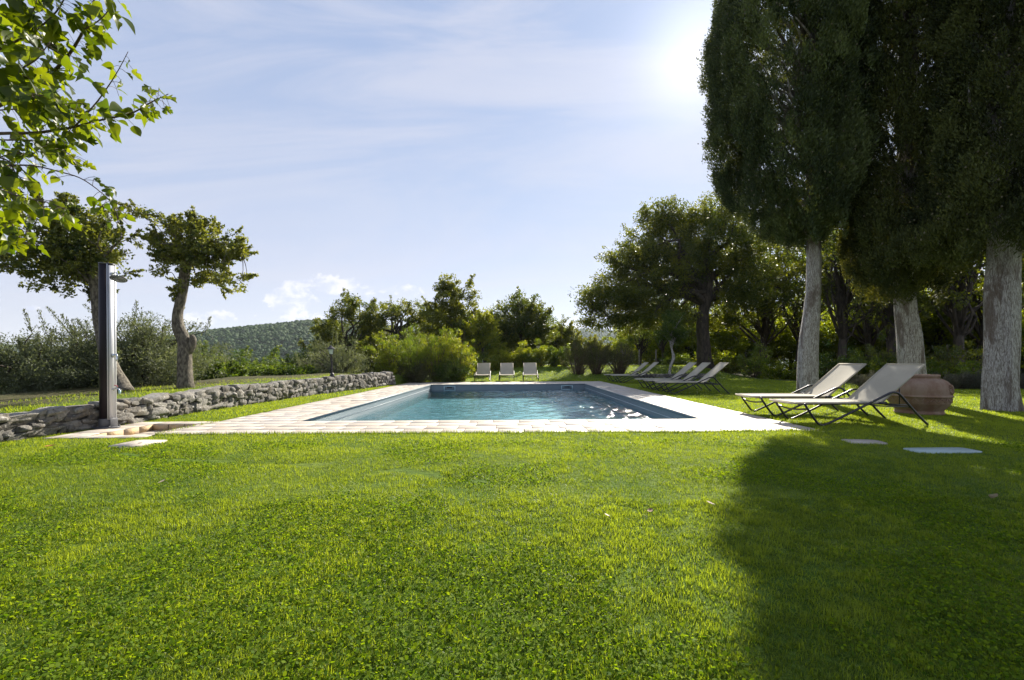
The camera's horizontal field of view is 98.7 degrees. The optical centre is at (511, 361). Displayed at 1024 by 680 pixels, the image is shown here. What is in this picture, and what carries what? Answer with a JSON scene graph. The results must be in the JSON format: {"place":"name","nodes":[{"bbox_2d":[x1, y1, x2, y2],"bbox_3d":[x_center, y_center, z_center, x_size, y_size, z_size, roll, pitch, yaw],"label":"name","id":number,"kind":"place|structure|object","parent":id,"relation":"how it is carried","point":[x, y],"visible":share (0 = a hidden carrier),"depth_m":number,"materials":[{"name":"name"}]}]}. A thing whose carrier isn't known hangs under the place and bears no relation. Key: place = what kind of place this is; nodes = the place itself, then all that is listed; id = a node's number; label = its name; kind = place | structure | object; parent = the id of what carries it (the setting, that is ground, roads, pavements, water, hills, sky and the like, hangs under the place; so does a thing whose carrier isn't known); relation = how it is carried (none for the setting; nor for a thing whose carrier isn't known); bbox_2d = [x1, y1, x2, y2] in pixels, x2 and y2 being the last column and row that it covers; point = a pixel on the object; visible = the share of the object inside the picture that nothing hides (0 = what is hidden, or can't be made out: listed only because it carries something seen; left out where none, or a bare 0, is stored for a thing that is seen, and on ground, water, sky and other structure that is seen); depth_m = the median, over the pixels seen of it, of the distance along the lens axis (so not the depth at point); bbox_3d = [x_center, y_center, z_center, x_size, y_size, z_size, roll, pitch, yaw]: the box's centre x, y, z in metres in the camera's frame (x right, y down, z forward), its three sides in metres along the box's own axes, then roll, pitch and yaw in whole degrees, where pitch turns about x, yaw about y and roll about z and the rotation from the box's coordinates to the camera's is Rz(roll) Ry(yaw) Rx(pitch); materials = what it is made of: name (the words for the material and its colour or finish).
{"place":"outdoors","nodes":[
{"label":"outdoors","id":0,"kind":"place"},
{"bbox_2d":[53,383,730,438],"bbox_3d":[-0.929,1.003,13.050,10.128,0.105,14.898,0,0,0],"label":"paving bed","id":1,"kind":"object","parent":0,"point":[264,412],"visible":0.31,"depth_m":6.09,"materials":[{"name":"beige stone"}]},
{"bbox_2d":[43,381,822,438],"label":"paving","id":2,"kind":"structure","parent":0,"point":[292,418],"depth_m":6.76,"materials":[{"name":"stone"}]},
{"bbox_2d":[91,262,127,428],"bbox_3d":[-5.917,-0.238,6.470,0.526,2.418,0.274,0,0,0],"label":"outdoor shower","id":3,"kind":"object","parent":2,"relation":"on","point":[109,277],"visible":0.98,"depth_m":6.43,"materials":[{"name":"metal"}]},
{"bbox_2d":[96,424,196,434],"bbox_3d":[-5.225,1.040,6.327,0.735,0.122,1.045,0,0,0],"label":"foot bath","id":4,"kind":"object","parent":2,"relation":"in","point":[146,430],"visible":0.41,"depth_m":6.66,"materials":[{"name":"stone"}]},
{"bbox_2d":[303,384,699,420],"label":"swimming pool","id":5,"kind":"structure","parent":2,"relation":"in","point":[655,411],"depth_m":13.39,"materials":[{"name":"liquid"}]},
{"bbox_2d":[347,389,653,420],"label":"pool water","id":6,"kind":"structure","parent":5,"relation":"in","point":[403,404],"depth_m":11.66,"materials":[{"name":"blue liquid"}]},
{"bbox_2d":[0,0,984,345],"label":"sky","id":7,"kind":"structure","parent":0,"point":[379,149],"materials":[{"name":"blue"}]},
{"bbox_2d":[0,364,1023,679],"bbox_3d":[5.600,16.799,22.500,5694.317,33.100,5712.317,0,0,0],"label":"ground","id":8,"kind":"structure","parent":0,"point":[28,396],"depth_m":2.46,"materials":[{"name":"green plant"}]},
{"bbox_2d":[0,191,145,391],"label":"oak tree","id":9,"kind":"object","parent":8,"relation":"on","point":[75,255],"visible":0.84,"depth_m":8.59,"materials":[{"name":"green plant"}]},
{"bbox_2d":[0,308,165,393],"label":"olive tree","id":10,"kind":"object","parent":8,"relation":"on","point":[27,378],"visible":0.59,"depth_m":9.66,"materials":[{"name":"green plant"}]},
{"bbox_2d":[0,0,176,256],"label":"mulberry tree","id":11,"kind":"object","parent":8,"relation":"on","point":[29,100],"visible":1,"depth_m":2.54,"materials":[{"name":"green plant"}]},
{"bbox_2d":[0,306,176,393],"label":"olive tree","id":12,"kind":"object","parent":8,"relation":"on","point":[83,330],"visible":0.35,"depth_m":10.33,"materials":[{"name":"green plant"}]},
{"bbox_2d":[108,440,166,448],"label":"cover slab","id":13,"kind":"structure","parent":8,"relation":"on","point":[140,443],"depth_m":5.16,"materials":[{"name":"stone"}]},
{"bbox_2d":[49,300,239,387],"bbox_3d":[-9.324,-0.183,11.250,3.653,2.890,3.478,0,0,0],"label":"olive tree","id":14,"kind":"object","parent":8,"relation":"on","point":[160,357],"visible":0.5,"depth_m":10.86,"materials":[{"name":"green plant"}]},
{"bbox_2d":[119,199,258,388],"bbox_3d":[-6.903,-1.409,9.562,2.715,4.154,1.747,0,0,0],"label":"oak tree","id":15,"kind":"object","parent":8,"relation":"on","point":[193,248],"visible":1,"depth_m":9.38,"materials":[{"name":"green plant"}]},
{"bbox_2d":[0,372,379,412],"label":"terrace herbs","id":16,"kind":"object","parent":8,"relation":"on","point":[28,408],"visible":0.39,"depth_m":8.04,"materials":[{"name":"green plant"}]},
{"bbox_2d":[0,371,395,441],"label":"stone wall","id":17,"kind":"structure","parent":8,"relation":"on","point":[44,421],"depth_m":7.89,"materials":[{"name":"stone"}]},
{"bbox_2d":[193,356,251,379],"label":"bushy tree","id":18,"kind":"object","parent":8,"relation":"on","point":[229,369],"visible":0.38,"depth_m":15.71,"materials":[{"name":"green plant"}]},
{"bbox_2d":[218,345,259,369],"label":"bushy tree","id":19,"kind":"object","parent":8,"relation":"on","point":[244,361],"visible":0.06,"depth_m":30.09,"materials":[{"name":"green plant"}]},
{"bbox_2d":[248,357,276,375],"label":"bushy tree","id":20,"kind":"object","parent":8,"relation":"on","point":[254,370],"visible":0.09,"depth_m":19.88,"materials":[{"name":"green plant"}]},
{"bbox_2d":[251,345,282,367],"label":"bushy tree","id":21,"kind":"object","parent":8,"relation":"on","point":[273,355],"visible":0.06,"depth_m":34.08,"materials":[{"name":"green plant"}]},
{"bbox_2d":[258,359,319,375],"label":"bushy tree","id":22,"kind":"object","parent":8,"relation":"on","point":[288,369],"visible":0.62,"depth_m":17.56,"materials":[{"name":"green plant"}]},
{"bbox_2d":[278,346,320,368],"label":"bushy tree","id":23,"kind":"object","parent":8,"relation":"on","point":[288,359],"visible":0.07,"depth_m":27.73,"materials":[{"name":"green plant"}]},
{"bbox_2d":[291,324,356,372],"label":"olive tree","id":24,"kind":"object","parent":8,"relation":"on","point":[304,360],"visible":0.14,"depth_m":20.06,"materials":[{"name":"green plant"}]},
{"bbox_2d":[305,332,372,373],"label":"olive tree","id":25,"kind":"object","parent":8,"relation":"on","point":[339,362],"visible":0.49,"depth_m":19.26,"materials":[{"name":"green plant"}]},
{"bbox_2d":[308,288,393,372],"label":"oak tree","id":26,"kind":"object","parent":8,"relation":"on","point":[370,318],"visible":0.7,"depth_m":30.56,"materials":[{"name":"green plant"}]},
{"bbox_2d":[344,332,398,373],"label":"oak tree","id":27,"kind":"object","parent":8,"relation":"on","point":[364,344],"visible":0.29,"depth_m":26.53,"materials":[{"name":"green plant"}]},
{"bbox_2d":[361,331,406,373],"bbox_3d":[-5.599,-0.370,19.610,1.796,2.109,1.718,0,0,37],"label":"laurel bush","id":28,"kind":"object","parent":8,"relation":"on","point":[385,365],"visible":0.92,"depth_m":19.36,"materials":[{"name":"green plant"}]},
{"bbox_2d":[355,295,437,374],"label":"oak tree","id":29,"kind":"object","parent":8,"relation":"on","point":[397,309],"visible":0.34,"depth_m":32.59,"materials":[{"name":"green plant"}]},
{"bbox_2d":[390,323,439,381],"bbox_3d":[-4.731,-0.368,20.939,2.433,3.181,2.381,0,0,-44],"label":"feathery shrub","id":30,"kind":"object","parent":8,"relation":"on","point":[411,359],"visible":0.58,"depth_m":20.52,"materials":[{"name":"green plant"}]},
{"bbox_2d":[400,356,435,382],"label":"dark shrub","id":31,"kind":"object","parent":8,"relation":"on","point":[419,375],"visible":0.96,"depth_m":20.07,"materials":[{"name":"green plant"}]},
{"bbox_2d":[417,325,457,381],"bbox_3d":[-3.582,-0.315,21.069,2.073,3.011,2.306,0,0,0],"label":"feathery shrub","id":32,"kind":"object","parent":8,"relation":"on","point":[437,356],"visible":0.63,"depth_m":20.85,"materials":[{"name":"green plant"}]},
{"bbox_2d":[432,355,469,381],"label":"dark shrub","id":33,"kind":"object","parent":8,"relation":"on","point":[445,373],"visible":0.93,"depth_m":20.57,"materials":[{"name":"green plant"}]},
{"bbox_2d":[436,328,478,380],"bbox_3d":[-2.734,-0.276,21.537,2.150,2.889,2.220,0,0,0],"label":"golden shrub","id":34,"kind":"object","parent":8,"relation":"on","point":[463,353],"visible":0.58,"depth_m":21.39,"materials":[{"name":"green plant"}]},
{"bbox_2d":[417,272,499,352],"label":"oak tree","id":35,"kind":"object","parent":8,"relation":"on","point":[451,314],"visible":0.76,"depth_m":29.35,"materials":[{"name":"green plant"}]},
{"bbox_2d":[474,363,490,380],"bbox_3d":[-1.425,0.514,21.551,0.739,0.891,1.917,0,0,-1],"label":"sun lounger","id":36,"kind":"object","parent":8,"relation":"on","point":[483,368],"visible":0.97,"depth_m":22.14,"materials":[{"name":"beige fabric"}]},
{"bbox_2d":[456,306,510,362],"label":"oak tree","id":37,"kind":"object","parent":8,"relation":"on","point":[490,339],"visible":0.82,"depth_m":28.23,"materials":[{"name":"green plant"}]},
{"bbox_2d":[485,354,501,370],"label":"laurel bush","id":38,"kind":"object","parent":8,"relation":"on","point":[493,365],"visible":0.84,"depth_m":26.35,"materials":[{"name":"green plant"}]},
{"bbox_2d":[494,348,511,367],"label":"laurel bush","id":39,"kind":"object","parent":8,"relation":"on","point":[503,354],"visible":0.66,"depth_m":26.36,"materials":[{"name":"green plant"}]},
{"bbox_2d":[499,363,513,381],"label":"sun lounger","id":40,"kind":"object","parent":8,"relation":"on","point":[506,368],"visible":0.98,"depth_m":22.14,"materials":[{"name":"beige fabric"}]},
{"bbox_2d":[504,351,521,366],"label":"laurel bush","id":41,"kind":"object","parent":8,"relation":"on","point":[515,361],"visible":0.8,"depth_m":26.31,"materials":[{"name":"green plant"}]},
{"bbox_2d":[484,286,559,355],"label":"oak tree","id":42,"kind":"object","parent":8,"relation":"on","point":[529,323],"visible":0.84,"depth_m":31.22,"materials":[{"name":"green plant"}]},
{"bbox_2d":[514,340,531,366],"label":"laurel bush","id":43,"kind":"object","parent":8,"relation":"on","point":[521,350],"visible":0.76,"depth_m":26.34,"materials":[{"name":"green plant"}]},
{"bbox_2d":[521,350,539,365],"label":"laurel bush","id":44,"kind":"object","parent":8,"relation":"on","point":[529,359],"visible":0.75,"depth_m":26.27,"materials":[{"name":"green plant"}]},
{"bbox_2d":[523,363,538,380],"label":"sun lounger","id":45,"kind":"object","parent":8,"relation":"on","point":[530,368],"visible":0.94,"depth_m":22.07,"materials":[{"name":"beige fabric"}]},
{"bbox_2d":[531,338,550,366],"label":"laurel bush","id":46,"kind":"object","parent":8,"relation":"on","point":[540,352],"visible":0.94,"depth_m":26.37,"materials":[{"name":"green plant"}]},
{"bbox_2d":[544,346,561,365],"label":"laurel bush","id":47,"kind":"object","parent":8,"relation":"on","point":[553,361],"visible":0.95,"depth_m":26.42,"materials":[{"name":"green plant"}]},
{"bbox_2d":[537,314,586,352],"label":"oak tree","id":48,"kind":"object","parent":8,"relation":"on","point":[566,332],"visible":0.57,"depth_m":37.28,"materials":[{"name":"green plant"}]},
{"bbox_2d":[558,334,597,374],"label":"broom bush","id":49,"kind":"object","parent":8,"relation":"on","point":[579,361],"visible":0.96,"depth_m":23.81,"materials":[{"name":"green plant"}]},
{"bbox_2d":[571,334,615,361],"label":"oak tree","id":50,"kind":"object","parent":8,"relation":"on","point":[595,337],"visible":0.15,"depth_m":39.48,"materials":[{"name":"green plant"}]},
{"bbox_2d":[578,337,613,374],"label":"broom bush","id":51,"kind":"object","parent":8,"relation":"on","point":[597,366],"visible":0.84,"depth_m":23.77,"materials":[{"name":"green plant"}]},
{"bbox_2d":[602,342,642,373],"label":"broom bush","id":52,"kind":"object","parent":8,"relation":"on","point":[622,362],"visible":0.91,"depth_m":23.75,"materials":[{"name":"green plant"}]},
{"bbox_2d":[598,328,654,363],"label":"tree","id":53,"kind":"object","parent":8,"relation":"on","point":[615,343],"visible":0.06,"depth_m":43.80,"materials":[{"name":"green plant"}]},
{"bbox_2d":[604,362,648,381],"bbox_3d":[5.193,0.477,20.103,1.917,0.891,0.739,0,0,1],"label":"sun lounger","id":54,"kind":"object","parent":8,"relation":"on","point":[639,368],"visible":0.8,"depth_m":20.12,"materials":[{"name":"beige fabric"}]},
{"bbox_2d":[613,323,655,363],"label":"oak tree","id":55,"kind":"object","parent":8,"relation":"on","point":[635,338],"visible":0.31,"depth_m":35.81,"materials":[{"name":"green plant"}]},
{"bbox_2d":[611,362,658,382],"bbox_3d":[5.234,0.468,18.857,1.917,0.891,0.739,0,0,2],"label":"sun lounger","id":56,"kind":"object","parent":8,"relation":"on","point":[649,368],"visible":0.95,"depth_m":18.56,"materials":[{"name":"beige fabric"}]},
{"bbox_2d":[620,325,696,364],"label":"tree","id":57,"kind":"object","parent":8,"relation":"on","point":[653,347],"visible":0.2,"depth_m":37.85,"materials":[{"name":"green plant"}]},
{"bbox_2d":[635,362,696,388],"bbox_3d":[5.194,0.475,14.955,1.917,0.891,0.739,0,0,2],"label":"sun lounger","id":58,"kind":"object","parent":8,"relation":"on","point":[684,370],"visible":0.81,"depth_m":14.93,"materials":[{"name":"beige fabric"}]},
{"bbox_2d":[652,309,688,373],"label":"tree","id":59,"kind":"object","parent":8,"relation":"on","point":[673,331],"visible":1,"depth_m":23.42,"materials":[{"name":"green plant"}]},
{"bbox_2d":[633,373,714,377],"bbox_3d":[8.445,0.780,22.896,4.298,0.330,0.368,0,0,0],"label":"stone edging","id":60,"kind":"object","parent":8,"relation":"on","point":[666,375],"visible":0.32,"depth_m":22.79,"materials":[{"name":"beige stone"}]},
{"bbox_2d":[657,352,693,364],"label":"undergrowth bush","id":61,"kind":"object","parent":8,"relation":"on","point":[680,359],"visible":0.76,"depth_m":28.87,"materials":[{"name":"green plant"}]},
{"bbox_2d":[643,362,710,390],"bbox_3d":[5.174,0.478,13.888,1.917,0.891,0.739,0,0,3],"label":"sun lounger","id":62,"kind":"object","parent":8,"relation":"on","point":[695,371],"visible":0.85,"depth_m":13.76,"materials":[{"name":"beige fabric"}]},
{"bbox_2d":[569,190,793,368],"bbox_3d":[10.281,-5.057,26.715,12.713,11.325,7.937,0,0,-22],"label":"oak tree","id":63,"kind":"object","parent":8,"relation":"on","point":[689,258],"visible":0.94,"depth_m":26.19,"materials":[{"name":"green plant"}]},
{"bbox_2d":[655,362,729,393],"bbox_3d":[5.164,0.474,12.735,1.917,0.891,0.739,0,0,5],"label":"sun lounger","id":64,"kind":"object","parent":8,"relation":"on","point":[711,373],"visible":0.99,"depth_m":12.59,"materials":[{"name":"beige fabric"}]},
{"bbox_2d":[679,304,718,360],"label":"oak tree","id":65,"kind":"object","parent":8,"relation":"on","point":[691,332],"visible":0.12,"depth_m":37.44,"materials":[{"name":"green plant"}]},
{"bbox_2d":[692,345,735,364],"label":"undergrowth bush","id":66,"kind":"object","parent":8,"relation":"on","point":[723,354],"visible":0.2,"depth_m":27.39,"materials":[{"name":"green plant"}]},
{"bbox_2d":[708,346,746,374],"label":"undergrowth bush","id":67,"kind":"object","parent":8,"relation":"on","point":[729,368],"visible":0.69,"depth_m":26.00,"materials":[{"name":"green plant"}]},
{"bbox_2d":[673,294,793,369],"bbox_3d":[18.485,-2.744,38.846,11.159,8.515,8.270,0,0,33],"label":"bush","id":68,"kind":"object","parent":8,"relation":"on","point":[721,335],"visible":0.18,"depth_m":36.72,"materials":[{"name":"green plant"}]},
{"bbox_2d":[709,307,799,368],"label":"tree","id":69,"kind":"object","parent":8,"relation":"on","point":[743,350],"visible":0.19,"depth_m":37.04,"materials":[{"name":"green plant"}]},
{"bbox_2d":[733,340,775,377],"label":"undergrowth bush","id":70,"kind":"object","parent":8,"relation":"on","point":[753,362],"visible":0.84,"depth_m":23.61,"materials":[{"name":"green plant"}]},
{"bbox_2d":[714,237,830,372],"bbox_3d":[16.966,-4.085,29.981,9.197,10.456,7.205,0,0,0],"label":"oak tree","id":71,"kind":"object","parent":8,"relation":"on","point":[766,323],"visible":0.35,"depth_m":29.59,"materials":[{"name":"green plant"}]},
{"bbox_2d":[758,359,796,379],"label":"undergrowth bush","id":72,"kind":"object","parent":8,"relation":"on","point":[776,373],"visible":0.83,"depth_m":21.69,"materials":[{"name":"green plant"}]},
{"bbox_2d":[732,230,850,370],"bbox_3d":[21.300,-5.366,32.909,10.017,13.087,7.638,0,0,42],"label":"oak tree","id":73,"kind":"object","parent":8,"relation":"on","point":[794,325],"visible":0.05,"depth_m":32.65,"materials":[{"name":"green plant"}]},
{"bbox_2d":[696,0,891,392],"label":"cypress tree","id":74,"kind":"object","parent":8,"relation":"on","point":[749,113],"visible":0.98,"depth_m":10.00,"materials":[{"name":"green plant"}]},
{"bbox_2d":[735,363,868,415],"bbox_3d":[5.053,0.480,7.785,1.917,0.891,0.739,0,0,2],"label":"sun lounger","id":75,"kind":"object","parent":8,"relation":"on","point":[833,380],"visible":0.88,"depth_m":7.76,"materials":[{"name":"beige fabric"}]},
{"bbox_2d":[780,284,874,367],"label":"tree","id":76,"kind":"object","parent":8,"relation":"on","point":[832,343],"visible":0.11,"depth_m":34.60,"materials":[{"name":"green plant"}]},
{"bbox_2d":[769,363,928,425],"bbox_3d":[5.013,0.480,6.658,1.917,0.891,0.739,0,0,-1],"label":"sun lounger","id":77,"kind":"object","parent":8,"relation":"on","point":[883,384],"visible":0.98,"depth_m":6.61,"materials":[{"name":"beige fabric"}]},
{"bbox_2d":[819,339,884,380],"bbox_3d":[14.774,0.011,19.545,2.827,2.128,2.130,0,0,34],"label":"undergrowth bush","id":78,"kind":"object","parent":8,"relation":"on","point":[825,371],"visible":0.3,"depth_m":19.43,"materials":[{"name":"green plant"}]},
{"bbox_2d":[821,230,883,358],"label":"oak tree","id":79,"kind":"object","parent":8,"relation":"on","point":[866,331],"visible":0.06,"depth_m":29.84,"materials":[{"name":"green plant"}]},
{"bbox_2d":[765,195,943,363],"bbox_3d":[18.636,-4.681,24.963,7.503,11.669,7.608,0,0,20],"label":"oak tree","id":80,"kind":"object","parent":8,"relation":"on","point":[841,296],"visible":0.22,"depth_m":24.83,"materials":[{"name":"green plant"}]},
{"bbox_2d":[789,313,929,365],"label":"tree","id":81,"kind":"object","parent":8,"relation":"on","point":[822,345],"visible":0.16,"depth_m":32.71,"materials":[{"name":"green plant"}]},
{"bbox_2d":[850,370,874,387],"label":"lavender","id":82,"kind":"object","parent":8,"relation":"on","point":[860,381],"visible":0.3,"depth_m":14.63,"materials":[{"name":"green plant"}]},
{"bbox_2d":[841,439,887,444],"bbox_3d":[4.026,0.933,5.031,0.382,0.046,0.261,0,0,11],"label":"stepping stone","id":83,"kind":"object","parent":8,"relation":"on","point":[864,441],"visible":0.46,"depth_m":5.01,"materials":[{"name":"grey stone"}]},
{"bbox_2d":[839,351,894,379],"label":"undergrowth bush","id":84,"kind":"object","parent":8,"relation":"on","point":[876,367],"visible":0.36,"depth_m":18.69,"materials":[{"name":"green plant"}]},
{"bbox_2d":[846,330,896,370],"bbox_3d":[16.396,-0.232,19.253,2.050,2.347,2.502,0,0,-36],"label":"undergrowth bush","id":85,"kind":"object","parent":8,"relation":"on","point":[888,356],"visible":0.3,"depth_m":19.22,"materials":[{"name":"green plant"}]},
{"bbox_2d":[822,236,937,362],"bbox_3d":[20.749,-3.966,24.025,8.093,10.169,6.340,0,0,-10],"label":"oak tree","id":86,"kind":"object","parent":8,"relation":"on","point":[886,316],"visible":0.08,"depth_m":23.73,"materials":[{"name":"green plant"}]},
{"bbox_2d":[849,287,955,363],"bbox_3d":[29.507,-2.512,31.936,10.272,7.839,7.613,0,0,-9],"label":"tree","id":87,"kind":"object","parent":8,"relation":"on","point":[878,346],"visible":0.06,"depth_m":30.28,"materials":[{"name":"green plant"}]},
{"bbox_2d":[828,0,991,373],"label":"cypress tree","id":88,"kind":"object","parent":8,"relation":"on","point":[910,85],"visible":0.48,"depth_m":9.50,"materials":[{"name":"green plant"}]},
{"bbox_2d":[887,374,954,415],"bbox_3d":[7.133,0.567,7.720,0.911,0.681,0.889,0,0,0],"label":"terracotta jar","id":89,"kind":"object","parent":8,"relation":"on","point":[928,394],"visible":0.75,"depth_m":7.40,"materials":[{"name":"brown ceramic"}]},
{"bbox_2d":[851,286,1023,370],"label":"bush","id":90,"kind":"object","parent":8,"relation":"on","point":[939,329],"visible":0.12,"depth_m":28.95,"materials":[{"name":"green plant"}]},
{"bbox_2d":[903,447,981,453],"bbox_3d":[4.423,0.931,4.530,0.662,0.046,0.250,0,0,-1],"label":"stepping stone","id":91,"kind":"object","parent":8,"relation":"on","point":[933,450],"visible":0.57,"depth_m":4.50,"materials":[{"name":"grey stone"}]},
{"bbox_2d":[862,183,1023,364],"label":"oak tree","id":92,"kind":"object","parent":8,"relation":"on","point":[958,310],"visible":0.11,"depth_m":21.76,"materials":[{"name":"green plant"}]},
{"bbox_2d":[870,0,1023,411],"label":"cypress tree","id":93,"kind":"object","parent":8,"relation":"on","point":[993,71],"visible":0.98,"depth_m":7.89,"materials":[{"name":"green plant"}]},
{"bbox_2d":[926,361,970,380],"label":"undergrowth bush","id":94,"kind":"object","parent":8,"relation":"on","point":[955,369],"visible":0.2,"depth_m":17.22,"materials":[{"name":"green plant"}]},
{"bbox_2d":[925,340,982,372],"bbox_3d":[18.148,0.089,17.788,2.549,1.927,2.065,0,0,-22],"label":"undergrowth bush","id":95,"kind":"object","parent":8,"relation":"on","point":[979,351],"visible":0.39,"depth_m":17.79,"materials":[{"name":"green plant"}]},
{"bbox_2d":[926,356,981,377],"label":"undergrowth bush","id":96,"kind":"object","parent":8,"relation":"on","point":[975,368],"visible":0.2,"depth_m":17.11,"materials":[{"name":"green plant"}]},
{"bbox_2d":[933,370,980,389],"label":"lavender","id":97,"kind":"object","parent":8,"relation":"on","point":[956,382],"visible":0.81,"depth_m":13.73,"materials":[{"name":"green plant"}]},
{"bbox_2d":[919,252,1023,371],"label":"oak tree","id":98,"kind":"object","parent":8,"relation":"on","point":[978,328],"visible":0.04,"depth_m":26.83,"materials":[{"name":"green plant"}]},
{"bbox_3d":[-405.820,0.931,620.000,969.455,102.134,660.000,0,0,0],"label":"wooded hill","id":99,"kind":"structure","parent":0,"visible":0},
{"bbox_2d":[0,318,573,390],"bbox_3d":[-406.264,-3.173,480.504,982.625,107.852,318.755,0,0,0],"label":"wooded hill forest","id":100,"kind":"object","parent":99,"relation":"on","point":[269,337],"visible":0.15,"depth_m":485.49,"materials":[{"name":"green plant"}]},
{"bbox_3d":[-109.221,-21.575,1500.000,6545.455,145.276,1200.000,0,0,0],"label":"far hill","id":101,"kind":"structure","parent":0,"visible":0},
{"bbox_2d":[0,328,965,369],"bbox_3d":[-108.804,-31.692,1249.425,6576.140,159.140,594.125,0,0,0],"label":"hill forest","id":102,"kind":"object","parent":101,"relation":"on","point":[604,333],"visible":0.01,"depth_m":1313.84,"materials":[{"name":"green plant"}]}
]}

